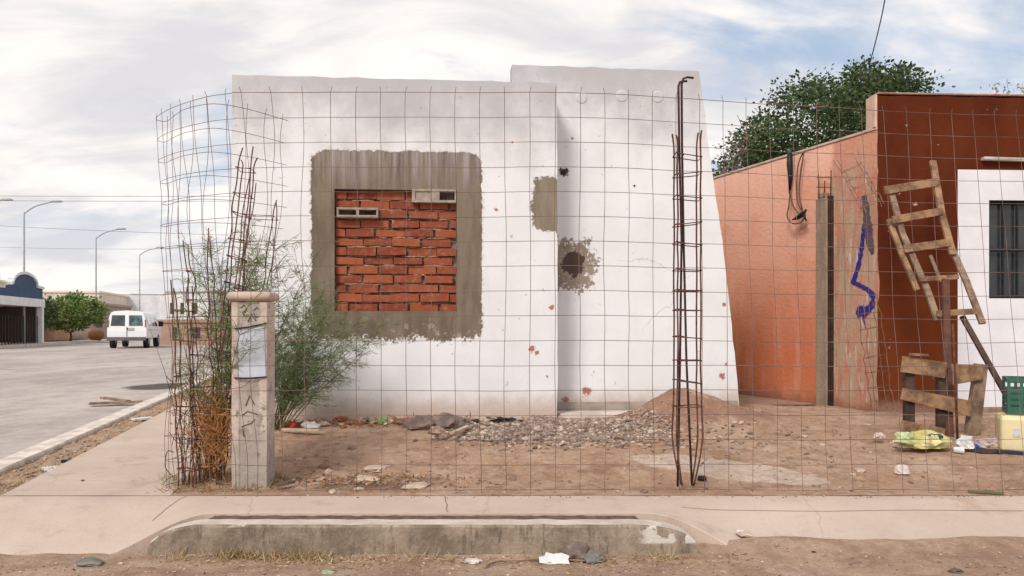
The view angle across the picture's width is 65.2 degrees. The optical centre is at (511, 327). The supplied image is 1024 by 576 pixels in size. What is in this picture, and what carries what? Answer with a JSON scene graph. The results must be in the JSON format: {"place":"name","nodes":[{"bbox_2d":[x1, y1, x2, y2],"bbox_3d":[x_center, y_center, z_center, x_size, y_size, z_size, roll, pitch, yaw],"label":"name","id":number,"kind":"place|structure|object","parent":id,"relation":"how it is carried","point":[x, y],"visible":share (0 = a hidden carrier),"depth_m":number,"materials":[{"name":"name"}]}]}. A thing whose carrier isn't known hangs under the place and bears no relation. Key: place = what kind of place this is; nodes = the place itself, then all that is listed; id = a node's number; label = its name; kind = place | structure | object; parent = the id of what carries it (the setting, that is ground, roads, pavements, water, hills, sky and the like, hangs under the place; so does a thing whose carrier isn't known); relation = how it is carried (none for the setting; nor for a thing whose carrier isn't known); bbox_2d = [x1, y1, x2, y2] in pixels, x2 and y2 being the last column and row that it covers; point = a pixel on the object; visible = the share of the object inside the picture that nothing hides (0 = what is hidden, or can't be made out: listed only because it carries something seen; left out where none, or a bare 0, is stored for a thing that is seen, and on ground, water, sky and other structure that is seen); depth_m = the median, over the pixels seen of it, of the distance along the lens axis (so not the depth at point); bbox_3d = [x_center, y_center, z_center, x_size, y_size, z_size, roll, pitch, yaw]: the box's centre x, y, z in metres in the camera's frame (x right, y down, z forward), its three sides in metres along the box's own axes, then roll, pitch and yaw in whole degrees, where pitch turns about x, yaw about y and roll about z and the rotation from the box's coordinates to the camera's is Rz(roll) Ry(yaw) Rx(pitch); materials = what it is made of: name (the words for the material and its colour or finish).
{"place":"outdoors","nodes":[
{"label":"outdoors","id":0,"kind":"place"},
{"bbox_2d":[0,339,106,344],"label":"sidewalk","id":1,"kind":"structure","parent":0,"point":[51,342],"depth_m":57.06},
{"bbox_2d":[0,271,44,344],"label":"carport house","id":2,"kind":"structure","parent":1,"relation":"on","point":[20,291],"depth_m":50.05,"materials":[{"name":"blue stone"}]},
{"bbox_2d":[22,200,62,343],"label":"street lamp","id":3,"kind":"object","parent":1,"relation":"on","point":[52,201],"visible":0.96,"depth_m":49.96,"materials":[{"name":"metal"}]},
{"bbox_2d":[43,293,61,329],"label":"street tree","id":4,"kind":"object","parent":1,"relation":"on","point":[49,308],"visible":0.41,"depth_m":53.85,"materials":[{"name":"green plant"}]},
{"bbox_2d":[44,290,109,340],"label":"street tree","id":5,"kind":"object","parent":1,"relation":"on","point":[72,312],"visible":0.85,"depth_m":57.48,"materials":[{"name":"green plant"}]},
{"bbox_2d":[48,303,132,338],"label":"brown block house","id":6,"kind":"structure","parent":1,"relation":"on","point":[101,327],"depth_m":70.08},
{"bbox_2d":[87,328,104,339],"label":"round bush","id":7,"kind":"object","parent":1,"relation":"on","point":[95,333],"visible":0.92,"depth_m":61.63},
{"bbox_2d":[95,228,125,327],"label":"street lamp","id":8,"kind":"object","parent":1,"relation":"on","point":[96,259],"visible":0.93,"depth_m":63.96,"materials":[{"name":"metal"}]},
{"bbox_2d":[110,292,164,323],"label":"white warehouse","id":9,"kind":"structure","parent":1,"relation":"on","point":[152,302],"depth_m":96.77,"materials":[{"name":"paint"}]},
{"bbox_2d":[139,246,161,310],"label":"street lamp","id":10,"kind":"object","parent":1,"relation":"on","point":[139,272],"visible":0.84,"depth_m":78.95,"materials":[{"name":"metal"}]},
{"bbox_2d":[6,247,201,248],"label":"power line","id":11,"kind":"object","parent":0,"point":[67,248],"visible":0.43,"depth_m":74.20,"materials":[{"name":"grey metal"}]},
{"bbox_2d":[0,379,219,495],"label":"kerb dirt strip","id":12,"kind":"object","parent":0,"point":[75,446],"visible":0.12,"depth_m":6.94,"materials":[{"name":"soil"}]},
{"bbox_2d":[0,387,208,492],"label":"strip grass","id":13,"kind":"structure","parent":12,"relation":"on","point":[18,481],"depth_m":6.04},
{"bbox_2d":[131,417,152,420],"bbox_3d":[-4.062,1.005,8.794,0.100,0.020,0.207,0,0,43],"label":"pale board","id":14,"kind":"object","parent":12,"relation":"on","point":[141,418],"visible":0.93,"depth_m":8.74,"materials":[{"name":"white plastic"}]},
{"bbox_2d":[9,226,215,234],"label":"power line","id":15,"kind":"object","parent":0,"point":[117,231],"visible":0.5,"depth_m":68.31,"materials":[{"name":"grey metal"}]},
{"bbox_2d":[0,339,229,458],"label":"road","id":16,"kind":"structure","parent":0,"point":[47,392],"depth_m":16.67,"materials":[{"name":"asphalt"}]},
{"bbox_2d":[0,338,152,347],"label":"kerb","id":17,"kind":"structure","parent":16,"relation":"on","point":[36,344],"depth_m":50.81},
{"bbox_2d":[0,369,224,474],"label":"side kerb","id":18,"kind":"structure","parent":16,"relation":"on","point":[29,454],"depth_m":7.49,"materials":[{"name":"concrete"}]},
{"bbox_2d":[89,397,142,404],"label":"old boards","id":19,"kind":"object","parent":16,"relation":"on","point":[119,401],"visible":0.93,"depth_m":11.76,"materials":[{"name":"brown wood"}]},
{"bbox_2d":[107,310,162,347],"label":"white van","id":20,"kind":"object","parent":16,"relation":"on","point":[125,327],"visible":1,"depth_m":43.43,"materials":[{"name":"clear metal"}]},
{"bbox_2d":[163,289,231,319],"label":"white villa","id":21,"kind":"object","parent":16,"relation":"on","point":[168,312],"visible":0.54,"depth_m":72.00,"materials":[{"name":"paint"}]},
{"bbox_2d":[1,381,231,495],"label":"side sidewalk","id":22,"kind":"structure","parent":0,"point":[115,466],"depth_m":5.68,"materials":[{"name":"concrete"}]},
{"bbox_2d":[164,351,251,482],"bbox_3d":[-1.902,0.560,5.102,0.625,0.829,0.409,0,0,0],"label":"wire tangle","id":23,"kind":"object","parent":22,"relation":"on","point":[191,423],"visible":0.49,"depth_m":5.07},
{"bbox_2d":[100,196,213,196],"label":"power line","id":24,"kind":"object","parent":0,"point":[153,196],"visible":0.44,"depth_m":69.99,"materials":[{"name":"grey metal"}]},
{"bbox_2d":[157,319,231,344],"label":"brick red house","id":25,"kind":"structure","parent":0,"point":[164,339],"depth_m":52.00,"materials":[{"name":"brick"}]},
{"bbox_2d":[0,496,1023,554],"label":"sidewalk","id":26,"kind":"structure","parent":0,"point":[76,524],"depth_m":4.42,"materials":[{"name":"concrete"}]},
{"bbox_2d":[152,496,1023,520],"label":"sidewalk joints","id":27,"kind":"object","parent":26,"relation":"on","point":[687,507],"visible":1,"depth_m":4.50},
{"bbox_2d":[736,531,753,536],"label":"stone","id":28,"kind":"object","parent":26,"relation":"on","point":[744,534],"visible":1,"depth_m":4.19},
{"bbox_2d":[0,536,1023,575],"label":"street","id":29,"kind":"structure","parent":0,"point":[896,552],"depth_m":3.90,"materials":[{"name":"soil"}]},
{"bbox_2d":[76,557,104,566],"bbox_3d":[-2.051,1.144,3.883,0.136,0.040,0.116,0,0,-13],"label":"stone","id":30,"kind":"object","parent":29,"relation":"on","point":[91,562],"visible":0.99,"depth_m":3.85,"materials":[{"name":"stone"}]},
{"bbox_2d":[321,569,334,573],"bbox_3d":[-0.856,1.135,3.717,0.067,0.014,0.040,0,0,0],"label":"paper scrap","id":31,"kind":"object","parent":29,"relation":"on","point":[326,571],"visible":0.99,"depth_m":3.71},
{"bbox_2d":[158,544,690,563],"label":"dry grass","id":32,"kind":"structure","parent":29,"relation":"on","point":[257,554],"depth_m":3.99,"materials":[{"name":"plant"}]},
{"bbox_2d":[145,552,761,575],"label":"street litter","id":33,"kind":"object","parent":29,"relation":"on","point":[358,559],"visible":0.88,"depth_m":3.93,"materials":[{"name":"plant"}]},
{"bbox_2d":[462,558,481,563],"bbox_3d":[-0.200,1.145,3.937,0.111,0.022,0.061,0,0,6],"label":"paper scrap","id":34,"kind":"object","parent":29,"relation":"on","point":[473,560],"visible":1,"depth_m":3.92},
{"bbox_2d":[0,392,1022,575],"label":"street grit","id":35,"kind":"object","parent":29,"relation":"on","point":[710,562],"visible":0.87,"depth_m":3.92,"materials":[{"name":"gravel"}]},
{"bbox_2d":[484,559,585,567],"bbox_3d":[0.112,1.144,3.907,0.518,0.010,0.094,0,0,-12],"label":"dry twig","id":36,"kind":"object","parent":29,"relation":"on","point":[493,562],"visible":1,"depth_m":3.92,"materials":[{"name":"brown wood"}]},
{"bbox_2d":[539,552,569,563],"bbox_3d":[0.210,1.135,3.929,0.155,0.050,0.046,0,0,0],"label":"white sheet","id":37,"kind":"object","parent":29,"relation":"on","point":[558,558],"visible":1,"depth_m":3.93,"materials":[{"name":"paper"}]},
{"bbox_2d":[562,541,589,562],"bbox_3d":[0.330,1.132,4.001,0.148,0.127,0.192,0,0,29],"label":"stone","id":38,"kind":"object","parent":29,"relation":"on","point":[576,550],"visible":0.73,"depth_m":3.95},
{"bbox_2d":[584,549,605,564],"bbox_3d":[0.406,1.142,3.966,0.123,0.071,0.144,0,0,0],"label":"stone","id":39,"kind":"object","parent":29,"relation":"on","point":[593,556],"visible":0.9,"depth_m":3.92,"materials":[{"name":"stone"}]},
{"bbox_2d":[948,567,963,572],"bbox_3d":[2.068,1.131,3.732,0.068,0.016,0.052,0,0,-28],"label":"paper scrap","id":40,"kind":"object","parent":29,"relation":"on","point":[954,570],"visible":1,"depth_m":3.72,"materials":[{"name":"white paper"}]},
{"bbox_2d":[0,0,1023,291],"label":"sky","id":41,"kind":"structure","parent":0,"point":[84,84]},
{"bbox_2d":[0,339,1023,495],"bbox_3d":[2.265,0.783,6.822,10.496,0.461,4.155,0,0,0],"label":"lot ground","id":42,"kind":"structure","parent":0,"point":[764,476],"depth_m":5.66,"materials":[{"name":"soil"}]},
{"bbox_2d":[0,280,7,287],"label":"pale yellow house","id":43,"kind":"structure","parent":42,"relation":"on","point":[3,284],"depth_m":78.84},
{"bbox_2d":[44,320,71,340],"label":"orange house","id":44,"kind":"structure","parent":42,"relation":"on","point":[49,335],"depth_m":60.42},
{"bbox_2d":[43,290,128,304],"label":"cream house","id":45,"kind":"structure","parent":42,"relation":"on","point":[114,298],"depth_m":84.68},
{"bbox_2d":[170,278,199,488],"bbox_3d":[-2.058,0.348,5.017,0.192,1.316,0.166,0,0,0],"label":"rebar cage","id":46,"kind":"object","parent":42,"relation":"on","point":[181,405],"visible":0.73,"depth_m":5.01,"materials":[{"name":"metal"}]},
{"bbox_2d":[146,293,231,484],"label":"weedy twigs","id":47,"kind":"object","parent":42,"relation":"on","point":[212,342],"visible":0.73,"depth_m":5.01,"materials":[{"name":"brown plant"}]},
{"bbox_2d":[171,370,231,481],"bbox_3d":[-1.931,0.631,5.077,0.518,0.743,0.406,0,0,0],"label":"dry brush","id":48,"kind":"object","parent":42,"relation":"on","point":[209,434],"visible":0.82,"depth_m":5.00,"materials":[{"name":"brown plant"}]},
{"bbox_2d":[183,228,222,486],"bbox_3d":[-1.958,0.184,5.060,0.253,1.624,0.184,0,0,0],"label":"rebar cage","id":49,"kind":"object","parent":42,"relation":"on","point":[196,329],"visible":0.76,"depth_m":5.04,"materials":[{"name":"metal"}]},
{"bbox_2d":[171,225,280,475],"bbox_3d":[-1.839,0.153,5.170,0.673,1.684,1.143,0,0,-12],"label":"feathery shrub","id":50,"kind":"object","parent":42,"relation":"on","point":[228,370],"visible":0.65,"depth_m":5.04,"materials":[{"name":"green plant"}]},
{"bbox_2d":[204,146,257,480],"bbox_3d":[-1.806,-0.103,5.157,0.148,2.150,0.386,0,0,33],"label":"rebar cage","id":51,"kind":"object","parent":42,"relation":"on","point":[231,256],"visible":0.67,"depth_m":5.17,"materials":[{"name":"metal"}]},
{"bbox_2d":[218,180,278,433],"bbox_3d":[-1.795,-0.098,5.427,0.439,1.840,0.252,0,0,-43],"label":"rebar cage","id":52,"kind":"object","parent":42,"relation":"on","point":[253,244],"visible":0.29,"depth_m":5.44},
{"bbox_2d":[226,292,277,495],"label":"concrete pillar","id":53,"kind":"structure","parent":42,"relation":"on","point":[257,370],"depth_m":4.93,"materials":[{"name":"concrete"}]},
{"bbox_2d":[204,213,329,384],"bbox_3d":[-1.744,0.008,5.456,0.993,1.634,0.848,0,0,0],"label":"feathery shrub","id":54,"kind":"object","parent":42,"relation":"on","point":[282,331],"visible":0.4,"depth_m":5.45,"materials":[{"name":"green plant"}]},
{"bbox_2d":[275,480,294,486],"bbox_3d":[-1.390,0.958,4.903,0.118,0.024,0.030,0,0,-38],"label":"wood lath","id":55,"kind":"object","parent":42,"relation":"on","point":[285,483],"visible":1,"depth_m":4.90,"materials":[{"name":"brown wood"}]},
{"bbox_2d":[287,421,297,426],"bbox_3d":[-1.873,0.823,6.814,0.094,0.048,0.083,0,0,37],"label":"rubbish scrap","id":56,"kind":"object","parent":42,"relation":"on","point":[292,424],"visible":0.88,"depth_m":6.79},
{"bbox_2d":[281,428,321,430],"bbox_3d":[-1.722,0.836,6.531,0.341,0.018,0.050,0,0,15],"label":"wood lath","id":57,"kind":"object","parent":42,"relation":"on","point":[294,429],"visible":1,"depth_m":6.52,"materials":[{"name":"wood"}]},
{"bbox_2d":[301,421,319,427],"bbox_3d":[-1.707,0.823,6.775,0.175,0.056,0.070,0,0,0],"label":"rubbish scrap","id":58,"kind":"object","parent":42,"relation":"on","point":[313,424],"visible":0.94,"depth_m":6.76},
{"bbox_2d":[318,464,329,469],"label":"stone","id":59,"kind":"object","parent":42,"relation":"on","point":[325,466],"visible":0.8,"depth_m":5.48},
{"bbox_2d":[324,469,332,475],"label":"stone","id":60,"kind":"object","parent":42,"relation":"on","point":[328,472],"visible":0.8,"depth_m":5.28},
{"bbox_2d":[141,413,525,493],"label":"lot weeds","id":61,"kind":"object","parent":42,"relation":"on","point":[224,480],"visible":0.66,"depth_m":4.98,"materials":[{"name":"beige plant"}]},
{"bbox_2d":[274,272,402,430],"bbox_3d":[-1.513,0.211,6.830,1.313,1.465,1.074,0,0,-20],"label":"feathery shrub","id":62,"kind":"object","parent":42,"relation":"on","point":[293,381],"visible":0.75,"depth_m":6.72,"materials":[{"name":"green plant"}]},
{"bbox_2d":[334,416,348,420],"bbox_3d":[-1.532,0.825,7.220,0.161,0.046,0.068,0,0,0],"label":"rubbish scrap","id":63,"kind":"object","parent":42,"relation":"on","point":[344,418],"visible":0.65,"depth_m":7.21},
{"bbox_2d":[354,475,379,482],"bbox_3d":[-0.930,0.978,5.145,0.168,0.047,0.202,0,0,0],"label":"stone","id":64,"kind":"object","parent":42,"relation":"on","point":[360,478],"visible":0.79,"depth_m":5.10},
{"bbox_2d":[276,412,473,427],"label":"rubble litter","id":65,"kind":"object","parent":42,"relation":"on","point":[362,421],"visible":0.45,"depth_m":6.94,"materials":[{"name":"brick"}]},
{"bbox_2d":[376,417,387,422],"bbox_3d":[-1.121,0.801,6.931,0.128,0.053,0.071,0,0,0],"label":"rubbish scrap","id":66,"kind":"object","parent":65,"relation":"on","point":[379,420],"visible":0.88,"depth_m":6.91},
{"bbox_2d":[363,465,389,472],"bbox_3d":[-0.920,0.960,5.428,0.173,0.051,0.191,0,0,0],"label":"stone","id":67,"kind":"object","parent":42,"relation":"on","point":[373,468],"visible":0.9,"depth_m":5.37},
{"bbox_2d":[393,418,404,422],"bbox_3d":[-0.961,0.793,6.824,0.113,0.038,0.072,0,0,0],"label":"rubbish scrap","id":68,"kind":"object","parent":42,"relation":"on","point":[397,420],"visible":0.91,"depth_m":6.80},
{"bbox_2d":[401,481,429,488],"bbox_3d":[-0.593,0.985,4.958,0.174,0.041,0.174,0,0,0],"label":"stone","id":69,"kind":"object","parent":42,"relation":"on","point":[418,485],"visible":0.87,"depth_m":4.92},
{"bbox_2d":[402,416,434,429],"bbox_3d":[-0.769,0.824,6.738,0.322,0.166,0.253,0,0,0],"label":"stone","id":70,"kind":"object","parent":42,"relation":"on","point":[419,423],"visible":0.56,"depth_m":6.66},
{"bbox_2d":[145,519,700,554],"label":"front kerb","id":71,"kind":"structure","parent":42,"relation":"on","point":[498,536],"depth_m":4.05,"materials":[{"name":"concrete"}]},
{"bbox_2d":[209,515,637,519],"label":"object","id":72,"kind":"structure","parent":42,"relation":"on","point":[517,517],"depth_m":4.26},
{"bbox_2d":[432,412,466,429],"bbox_3d":[-0.547,0.813,6.762,0.310,0.186,0.293,0,0,23],"label":"stone","id":73,"kind":"object","parent":42,"relation":"on","point":[446,422],"visible":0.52,"depth_m":6.68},
{"bbox_2d":[81,416,992,491],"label":"leaf litter","id":74,"kind":"object","parent":42,"relation":"on","point":[345,481],"visible":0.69,"depth_m":5.15,"materials":[{"name":"plant"}]},
{"bbox_2d":[429,396,683,451],"bbox_3d":[0.351,0.779,6.642,2.026,0.304,1.401,0,0,0],"label":"gravel heap","id":75,"kind":"object","parent":42,"relation":"on","point":[538,426],"visible":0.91,"depth_m":6.51,"materials":[{"name":"gravel"}]},
{"bbox_2d":[427,426,444,434],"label":"stone","id":76,"kind":"object","parent":75,"relation":"on","point":[437,430],"visible":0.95,"depth_m":6.26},
{"bbox_2d":[450,425,469,433],"bbox_3d":[-0.416,0.822,6.434,0.040,0.020,0.395,0,0,15],"label":"wood lath","id":77,"kind":"object","parent":75,"relation":"on","point":[460,429],"visible":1,"depth_m":6.40,"materials":[{"name":"wood"}]},
{"bbox_2d":[486,415,522,419],"bbox_3d":[-0.110,0.799,7.117,0.035,0.066,0.856,0,0,-26],"label":"wood lath","id":78,"kind":"object","parent":75,"relation":"on","point":[503,416],"visible":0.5,"depth_m":7.07,"materials":[{"name":"wood"}]},
{"bbox_2d":[488,417,521,421],"bbox_3d":[-0.043,0.784,6.800,0.322,0.046,0.067,0,0,0],"label":"black bag","id":79,"kind":"object","parent":75,"relation":"on","point":[500,419],"visible":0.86,"depth_m":6.79,"materials":[{"name":"plastic"}]},
{"bbox_2d":[146,392,1023,493],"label":"pebbles","id":80,"kind":"object","parent":42,"relation":"on","point":[681,441],"visible":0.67,"depth_m":6.18,"materials":[{"name":"stone"}]},
{"bbox_2d":[156,86,1023,492],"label":"wire fence","id":81,"kind":"object","parent":42,"relation":"on","point":[628,266],"visible":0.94,"depth_m":4.86,"materials":[{"name":"metal"}]},
{"bbox_2d":[676,80,686,486],"bbox_3d":[1.040,-0.269,4.910,0.066,2.489,0.034,0,0,0],"label":"hooked bar","id":82,"kind":"object","parent":42,"relation":"on","point":[681,239],"visible":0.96,"depth_m":4.91,"materials":[{"name":"metal"}]},
{"bbox_2d":[671,130,702,485],"bbox_3d":[1.079,-0.120,4.929,0.173,2.185,0.138,0,0,0],"label":"rebar column cage","id":83,"kind":"object","parent":42,"relation":"on","point":[678,271],"visible":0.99,"depth_m":4.89,"materials":[{"name":"metal"}]},
{"bbox_2d":[680,76,693,485],"bbox_3d":[1.083,-0.286,4.955,0.082,2.536,0.024,0,0,0],"label":"hooked bar","id":84,"kind":"object","parent":42,"relation":"on","point":[684,285],"visible":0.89,"depth_m":4.95,"materials":[{"name":"metal"}]},
{"bbox_2d":[854,468,865,472],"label":"stone","id":85,"kind":"object","parent":42,"relation":"on","point":[861,470],"visible":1,"depth_m":5.39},
{"bbox_2d":[857,299,893,410],"bbox_3d":[3.532,0.270,7.776,0.274,1.082,0.190,0,0,0],"label":"rebar cage","id":86,"kind":"object","parent":42,"relation":"on","point":[868,357],"visible":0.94,"depth_m":7.74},
{"bbox_2d":[873,432,885,437],"bbox_3d":[2.869,0.843,6.247,0.099,0.043,0.071,0,0,0],"label":"crumpled paper","id":87,"kind":"object","parent":42,"relation":"on","point":[879,435],"visible":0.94,"depth_m":6.23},
{"bbox_2d":[894,465,909,474],"bbox_3d":[2.598,0.941,5.328,0.095,0.067,0.082,0,0,20],"label":"crumpled paper","id":88,"kind":"object","parent":42,"relation":"on","point":[898,469],"visible":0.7,"depth_m":5.30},
{"bbox_2d":[892,430,951,448],"bbox_3d":[3.046,0.825,5.948,0.429,0.132,0.226,0,0,0],"label":"plastic bag","id":89,"kind":"object","parent":42,"relation":"on","point":[943,441],"visible":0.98,"depth_m":5.89,"materials":[{"name":"plastic"}]},
{"bbox_2d":[900,353,987,435],"bbox_3d":[3.519,0.567,6.522,0.727,0.713,0.115,0,0,0],"label":"broken pallet","id":90,"kind":"object","parent":42,"relation":"on","point":[940,404],"visible":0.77,"depth_m":6.49,"materials":[{"name":"brown wood"}]},
{"bbox_2d":[883,160,1005,436],"bbox_3d":[3.925,-0.348,7.141,0.867,2.574,1.434,0,0,0],"label":"wooden stepladder","id":91,"kind":"object","parent":42,"relation":"on","point":[898,218],"visible":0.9,"depth_m":7.40,"materials":[{"name":"brown wood"}]},
{"bbox_2d":[951,324,958,439],"bbox_3d":[3.425,0.431,6.175,0.034,0.912,0.068,0,0,0],"label":"rusty bar","id":92,"kind":"object","parent":42,"relation":"on","point":[955,381],"visible":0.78,"depth_m":6.19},
{"bbox_2d":[953,447,964,453],"bbox_3d":[3.261,0.897,5.844,0.068,0.054,0.054,0,0,17],"label":"paper cup","id":93,"kind":"object","parent":42,"relation":"on","point":[960,450],"visible":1,"depth_m":5.83,"materials":[{"name":"white paper"}]},
{"bbox_2d":[955,435,974,448],"bbox_3d":[3.352,0.842,5.918,0.135,0.099,0.113,0,0,20],"label":"plastic bag","id":94,"kind":"object","parent":42,"relation":"on","point":[965,441],"visible":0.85,"depth_m":5.88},
{"bbox_2d":[972,438,990,447],"bbox_3d":[3.527,0.871,6.023,0.136,0.065,0.109,0,0,0],"label":"rag","id":95,"kind":"object","parent":42,"relation":"on","point":[982,443],"visible":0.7,"depth_m":6.00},
{"bbox_2d":[968,490,1003,493],"bbox_3d":[2.835,0.986,4.785,0.188,0.012,0.022,0,0,21],"label":"green stick","id":96,"kind":"object","parent":42,"relation":"on","point":[982,491],"visible":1,"depth_m":4.78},
{"bbox_2d":[984,437,997,446],"bbox_3d":[3.657,0.871,6.092,0.167,0.062,0.121,0,0,0],"label":"rag","id":97,"kind":"object","parent":42,"relation":"on","point":[992,442],"visible":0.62,"depth_m":6.07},
{"bbox_2d":[971,448,1022,454],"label":"dark cloth","id":98,"kind":"object","parent":42,"relation":"on","point":[1013,452],"visible":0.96,"depth_m":5.82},
{"bbox_2d":[995,412,1023,450],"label":"yellow container","id":99,"kind":"object","parent":42,"relation":"on","point":[1009,426],"visible":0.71,"depth_m":5.89,"materials":[{"name":"plastic"}]},
{"bbox_2d":[1002,376,1023,414],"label":"green crate","id":100,"kind":"object","parent":99,"relation":"on","point":[1013,395],"visible":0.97,"depth_m":5.95,"materials":[{"name":"plastic"}]},
{"bbox_2d":[738,394,815,404],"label":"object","id":101,"kind":"structure","parent":0,"point":[752,399],"depth_m":9.26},
{"bbox_2d":[231,65,738,421],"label":"white house","id":102,"kind":"structure","parent":101,"relation":"on","point":[498,383],"depth_m":7.36,"materials":[{"name":"paint"}]},
{"bbox_2d":[711,128,759,175],"bbox_3d":[3.581,-1.269,13.556,2.203,4.262,1.130,0,0,-13],"label":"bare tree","id":103,"kind":"object","parent":101,"relation":"on","point":[736,155],"visible":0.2,"depth_m":13.33,"materials":[{"name":"plant"}]},
{"bbox_2d":[713,127,879,411],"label":"orange boundary wall","id":104,"kind":"structure","parent":101,"relation":"on","point":[852,278],"depth_m":9.07,"materials":[{"name":"paint"}]},
{"bbox_2d":[786,147,806,223],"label":"hanging cables","id":105,"kind":"object","parent":104,"relation":"hanging from","point":[790,178],"visible":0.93,"depth_m":9.16,"materials":[{"name":"black plastic"}]},
{"bbox_2d":[833,150,884,213],"bbox_3d":[3.426,-1.434,7.906,0.444,0.651,0.175,0,0,0],"label":"rebar cage","id":106,"kind":"object","parent":104,"relation":"attached to","point":[861,185],"visible":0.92,"depth_m":7.90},
{"bbox_2d":[711,54,955,176],"bbox_3d":[6.285,-2.236,15.395,5.371,6.253,5.838,0,0,15],"label":"leafy tree","id":107,"kind":"object","parent":101,"relation":"on","point":[857,93],"visible":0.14,"depth_m":13.77,"materials":[{"name":"green plant"}]},
{"bbox_2d":[868,0,884,67],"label":"service cable","id":108,"kind":"object","parent":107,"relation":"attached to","point":[877,34],"visible":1,"depth_m":13.26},
{"bbox_2d":[866,92,1023,412],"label":"brown house","id":109,"kind":"structure","parent":101,"relation":"on","point":[996,292],"depth_m":8.14,"materials":[{"name":"paint"}]},
{"bbox_2d":[989,201,1023,297],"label":"window","id":110,"kind":"structure","parent":109,"relation":"in","point":[999,283],"depth_m":8.24,"materials":[{"name":"black glass"}]},
{"bbox_2d":[980,79,1023,93],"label":"slender sapling","id":111,"kind":"object","parent":101,"relation":"on","point":[996,88],"visible":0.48,"depth_m":14.00,"materials":[{"name":"green plant"}]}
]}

